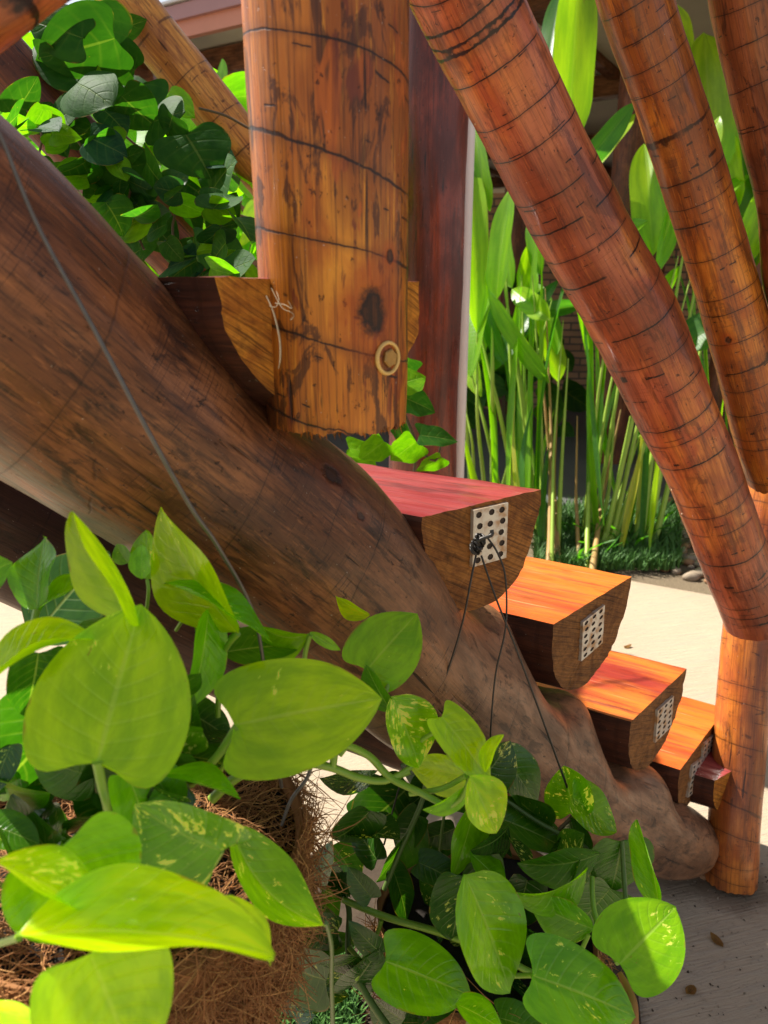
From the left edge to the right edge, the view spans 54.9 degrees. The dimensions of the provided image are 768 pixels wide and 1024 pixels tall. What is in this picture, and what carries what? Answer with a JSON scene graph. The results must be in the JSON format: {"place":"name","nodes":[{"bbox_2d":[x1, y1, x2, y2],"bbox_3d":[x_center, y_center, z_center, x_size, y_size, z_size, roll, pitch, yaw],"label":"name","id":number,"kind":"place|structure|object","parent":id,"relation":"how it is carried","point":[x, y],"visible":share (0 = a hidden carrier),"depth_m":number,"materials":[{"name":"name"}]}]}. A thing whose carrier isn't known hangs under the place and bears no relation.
{"place":"outdoors","nodes":[
{"label":"outdoors","id":0,"kind":"place"},
{"bbox_2d":[66,0,167,4],"label":"sky","id":1,"kind":"structure","parent":0,"point":[72,1],"materials":[{"name":"white"}]},
{"bbox_2d":[0,581,767,1023],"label":"concrete path","id":2,"kind":"structure","parent":0,"point":[676,627],"depth_m":1.43,"materials":[{"name":"beige concrete"}]},
{"bbox_2d":[28,75,242,199],"bbox_3d":[-1.129,-0.842,3.135,1.698,2.032,1.128,0,17,0],"label":"garden shrub","id":3,"kind":"object","parent":2,"relation":"on","point":[139,79],"visible":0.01,"depth_m":2.92,"materials":[{"name":"green plant"}]},
{"bbox_2d":[203,59,256,259],"bbox_3d":[-0.680,-0.777,2.928,0.648,2.031,1.176,0,17,0],"label":"garden shrub","id":4,"kind":"object","parent":2,"relation":"on","point":[247,203],"visible":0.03,"depth_m":2.60,"materials":[{"name":"green plant"}]},
{"bbox_2d":[0,0,767,894],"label":"log staircase","id":5,"kind":"structure","parent":2,"relation":"on","point":[248,394],"depth_m":0.76,"materials":[{"name":"wood"}]},
{"bbox_2d":[0,0,253,275],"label":"climbing vine","id":6,"kind":"object","parent":5,"relation":"attached to","point":[88,56],"visible":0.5,"depth_m":1.15,"materials":[{"name":"green plant"}]},
{"bbox_2d":[1,92,257,277],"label":"climbing vine","id":7,"kind":"object","parent":5,"relation":"attached to","point":[136,215],"visible":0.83,"depth_m":1.08,"materials":[{"name":"green plant"}]},
{"bbox_2d":[0,131,282,788],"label":"wire","id":8,"kind":"object","parent":5,"relation":"attached to","point":[117,372],"visible":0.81,"depth_m":0.42,"materials":[{"name":"grey metal"}]},
{"bbox_2d":[0,768,365,1023],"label":"hanging basket","id":9,"kind":"object","parent":5,"relation":"hanging from","point":[215,986],"visible":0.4,"depth_m":0.55,"materials":[{"name":"plant"}]},
{"bbox_2d":[0,507,506,1023],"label":"pothos plant","id":10,"kind":"object","parent":9,"relation":"in","point":[120,733],"visible":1,"depth_m":0.45,"materials":[{"name":"green plant"}]},
{"bbox_2d":[280,769,311,825],"bbox_3d":[-0.069,0.223,0.600,0.036,0.061,0.005,-10,20,-30],"label":"wire","id":11,"kind":"object","parent":9,"relation":"attached to","point":[298,790],"visible":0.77,"depth_m":0.60,"materials":[{"name":"grey metal"}]},
{"bbox_2d":[469,530,493,554],"bbox_3d":[0.096,0.030,0.728,0.024,0.026,0.012,0,17,0],"label":"wire knot","id":12,"kind":"object","parent":5,"relation":"attached to","point":[477,543],"visible":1,"depth_m":0.72,"materials":[{"name":"metal"}]},
{"bbox_2d":[383,552,476,844],"bbox_3d":[0.049,0.202,0.761,0.099,0.326,0.017,-6,18,-18],"label":"wire","id":13,"kind":"object","parent":12,"relation":"hanging from","point":[468,593],"visible":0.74,"depth_m":0.74,"materials":[{"name":"metal"}]},
{"bbox_2d":[487,538,507,737],"bbox_3d":[0.115,0.184,0.769,0.019,0.328,0.036,-5,18,-15],"label":"wire","id":14,"kind":"object","parent":12,"relation":"hanging from","point":[494,547],"visible":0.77,"depth_m":0.74,"materials":[{"name":"metal"}]},
{"bbox_2d":[481,555,567,787],"bbox_3d":[0.171,0.245,0.780,0.154,0.413,0.009,3,17,10],"label":"wire","id":15,"kind":"object","parent":12,"relation":"hanging from","point":[535,700],"visible":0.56,"depth_m":0.76,"materials":[{"name":"metal"}]},
{"bbox_2d":[350,844,623,1023],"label":"hanging basket","id":16,"kind":"object","parent":15,"relation":"hanging from","point":[419,911],"visible":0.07,"depth_m":0.81,"materials":[{"name":"soil"}]},
{"bbox_2d":[282,740,684,1023],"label":"pothos plant","id":17,"kind":"object","parent":16,"relation":"in","point":[484,912],"visible":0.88,"depth_m":0.70,"materials":[{"name":"green plant"}]},
{"bbox_2d":[389,7,468,476],"bbox_3d":[0.116,-0.871,1.918,0.226,2.802,0.208,0,17,0],"label":"round post","id":18,"kind":"object","parent":2,"relation":"on","point":[438,133],"visible":0.34,"depth_m":1.87,"materials":[{"name":"red wood"}]},
{"bbox_2d":[456,119,474,477],"bbox_3d":[0.213,-0.816,1.906,0.034,2.700,0.033,0,17,0],"label":"downpipe","id":19,"kind":"object","parent":18,"relation":"attached to","point":[461,400],"visible":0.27,"depth_m":1.98,"materials":[{"name":"white metal"}]},
{"bbox_2d":[283,858,640,1023],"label":"planting bed","id":20,"kind":"object","parent":2,"relation":"on","point":[374,874],"depth_m":1.36,"materials":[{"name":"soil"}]},
{"bbox_2d":[274,947,371,1023],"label":"grass","id":21,"kind":"structure","parent":20,"relation":"on","point":[346,1009],"depth_m":1.16,"materials":[{"name":"green plant"}]},
{"bbox_2d":[685,985,696,994],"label":"dry leaf","id":22,"kind":"object","parent":2,"relation":"on","point":[691,989],"visible":1,"depth_m":1.23,"materials":[{"name":"brown plant"}]},
{"bbox_2d":[616,854,767,1016],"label":"grit","id":23,"kind":"object","parent":2,"relation":"on","point":[710,984],"visible":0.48,"depth_m":1.29,"materials":[{"name":"gravel"}]},
{"bbox_2d":[710,932,722,946],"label":"dry leaf","id":24,"kind":"object","parent":2,"relation":"on","point":[716,939],"visible":1,"depth_m":1.32,"materials":[{"name":"brown plant"}]},
{"bbox_2d":[324,408,673,510],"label":"paved floor","id":25,"kind":"structure","parent":0,"point":[569,465],"depth_m":5.10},
{"bbox_2d":[134,0,762,464],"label":"pavilion","id":26,"kind":"structure","parent":25,"relation":"on","point":[212,30],"depth_m":4.80,"materials":[{"name":"paint"}]},
{"bbox_2d":[346,358,456,471],"bbox_3d":[0.034,-0.184,1.601,0.246,0.301,0.201,0,17,0],"label":"creeper","id":27,"kind":"object","parent":26,"relation":"attached to","point":[405,447],"visible":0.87,"depth_m":1.57,"materials":[{"name":"green plant"}]},
{"bbox_2d":[241,193,710,410],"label":"brick wall","id":28,"kind":"structure","parent":25,"relation":"on","point":[573,341],"depth_m":6.67,"materials":[{"name":"brick"}]},
{"bbox_2d":[527,519,710,594],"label":"ground","id":29,"kind":"structure","parent":0,"point":[661,578],"depth_m":2.99,"materials":[{"name":"beige concrete"}]},
{"bbox_2d":[465,130,575,561],"bbox_3d":[0.630,-0.709,3.346,0.665,1.961,1.305,0,17,0],"label":"strap leaved plant","id":30,"kind":"object","parent":29,"relation":"on","point":[498,331],"visible":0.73,"depth_m":3.27,"materials":[{"name":"green plant"}]},
{"bbox_2d":[467,273,585,436],"bbox_3d":[0.998,-1.126,5.640,1.535,1.336,1.068,0,17,0],"label":"garden shrub","id":31,"kind":"object","parent":29,"relation":"on","point":[576,396],"visible":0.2,"depth_m":5.62,"materials":[{"name":"green plant"}]},
{"bbox_2d":[561,506,582,533],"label":"grass tuft","id":32,"kind":"object","parent":29,"relation":"on","point":[562,524],"visible":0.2,"depth_m":3.42,"materials":[{"name":"green plant"}]},
{"bbox_2d":[545,509,607,547],"bbox_3d":[0.818,0.072,3.239,0.272,0.224,0.201,0,17,0],"label":"grass tuft","id":33,"kind":"object","parent":29,"relation":"on","point":[605,513],"visible":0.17,"depth_m":3.17,"materials":[{"name":"green plant"}]},
{"bbox_2d":[573,518,638,552],"bbox_3d":[0.938,0.123,3.166,0.204,0.173,0.305,13,21,36],"label":"grass tuft","id":34,"kind":"object","parent":29,"relation":"on","point":[591,535],"visible":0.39,"depth_m":3.15,"materials":[{"name":"green plant"}]},
{"bbox_2d":[530,493,689,570],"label":"grass","id":35,"kind":"structure","parent":29,"relation":"on","point":[642,556],"depth_m":3.13,"materials":[{"name":"green plant"}]},
{"bbox_2d":[573,531,621,561],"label":"grass tuft","id":36,"kind":"object","parent":35,"relation":"on","point":[581,550],"visible":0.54,"depth_m":3.03,"materials":[{"name":"green plant"}]},
{"bbox_2d":[541,0,689,569],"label":"strap leaved plant","id":37,"kind":"object","parent":29,"relation":"on","point":[569,30],"visible":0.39,"depth_m":3.21,"materials":[{"name":"green plant"}]},
{"bbox_2d":[590,513,656,544],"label":"grass tuft","id":38,"kind":"object","parent":29,"relation":"on","point":[629,534],"visible":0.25,"depth_m":3.23,"materials":[{"name":"green plant"}]},
{"bbox_2d":[609,526,652,548],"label":"grass tuft","id":39,"kind":"object","parent":29,"relation":"on","point":[637,541],"visible":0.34,"depth_m":3.15,"materials":[{"name":"green plant"}]},
{"bbox_2d":[620,525,672,534],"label":"grass tuft","id":40,"kind":"object","parent":29,"relation":"on","point":[659,528],"visible":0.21,"depth_m":3.28,"materials":[{"name":"green plant"}]},
{"bbox_2d":[625,491,680,523],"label":"grass tuft","id":41,"kind":"object","parent":29,"relation":"on","point":[669,514],"visible":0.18,"depth_m":3.49,"materials":[{"name":"green plant"}]},
{"bbox_2d":[671,566,681,574],"bbox_3d":[1.197,0.240,3.031,0.042,0.034,0.053,10,19,28],"label":"stone","id":42,"kind":"object","parent":29,"relation":"on","point":[676,571],"visible":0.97,"depth_m":3.01,"materials":[{"name":"grey stone"}]},
{"bbox_2d":[681,543,689,548],"bbox_3d":[1.355,0.153,3.322,0.040,0.026,0.036,-6,18,-18],"label":"stone","id":43,"kind":"object","parent":29,"relation":"on","point":[687,545],"visible":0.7,"depth_m":3.31,"materials":[{"name":"stone"}]},
{"bbox_2d":[681,559,694,565],"bbox_3d":[1.280,0.212,3.123,0.053,0.034,0.060,-15,22,-40],"label":"stone","id":44,"kind":"object","parent":29,"relation":"on","point":[686,562],"visible":0.87,"depth_m":3.10,"materials":[{"name":"stone"}]},
{"bbox_2d":[683,554,696,560],"bbox_3d":[1.305,0.203,3.146,0.070,0.044,0.048,-3,17,-10],"label":"stone","id":45,"kind":"object","parent":29,"relation":"on","point":[692,557],"visible":0.58,"depth_m":3.13,"materials":[{"name":"grey stone"}]},
{"bbox_2d":[682,571,699,580],"bbox_3d":[1.228,0.260,2.961,0.067,0.042,0.045,2,17,8],"label":"stone","id":46,"kind":"object","parent":29,"relation":"on","point":[690,576],"visible":1,"depth_m":2.94,"materials":[{"name":"white stone"}]},
{"bbox_2d":[693,560,699,567],"bbox_3d":[1.325,0.218,3.100,0.064,0.036,0.056,-12,21,-34],"label":"stone","id":47,"kind":"object","parent":29,"relation":"on","point":[696,564],"visible":0.38,"depth_m":3.09,"materials":[{"name":"grey stone"}]},
{"bbox_2d":[634,5,759,543],"bbox_3d":[1.553,-1.030,3.410,0.652,2.533,1.141,4,18,14],"label":"strap leaved plant","id":48,"kind":"object","parent":29,"relation":"on","point":[703,47],"visible":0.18,"depth_m":3.40,"materials":[{"name":"green plant"}]},
{"bbox_2d":[694,567,703,576],"bbox_3d":[1.286,0.246,3.001,0.060,0.042,0.064,-4,18,-14],"label":"stone","id":49,"kind":"object","parent":29,"relation":"on","point":[699,569],"visible":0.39,"depth_m":2.99,"materials":[{"name":"beige stone"}]}
]}

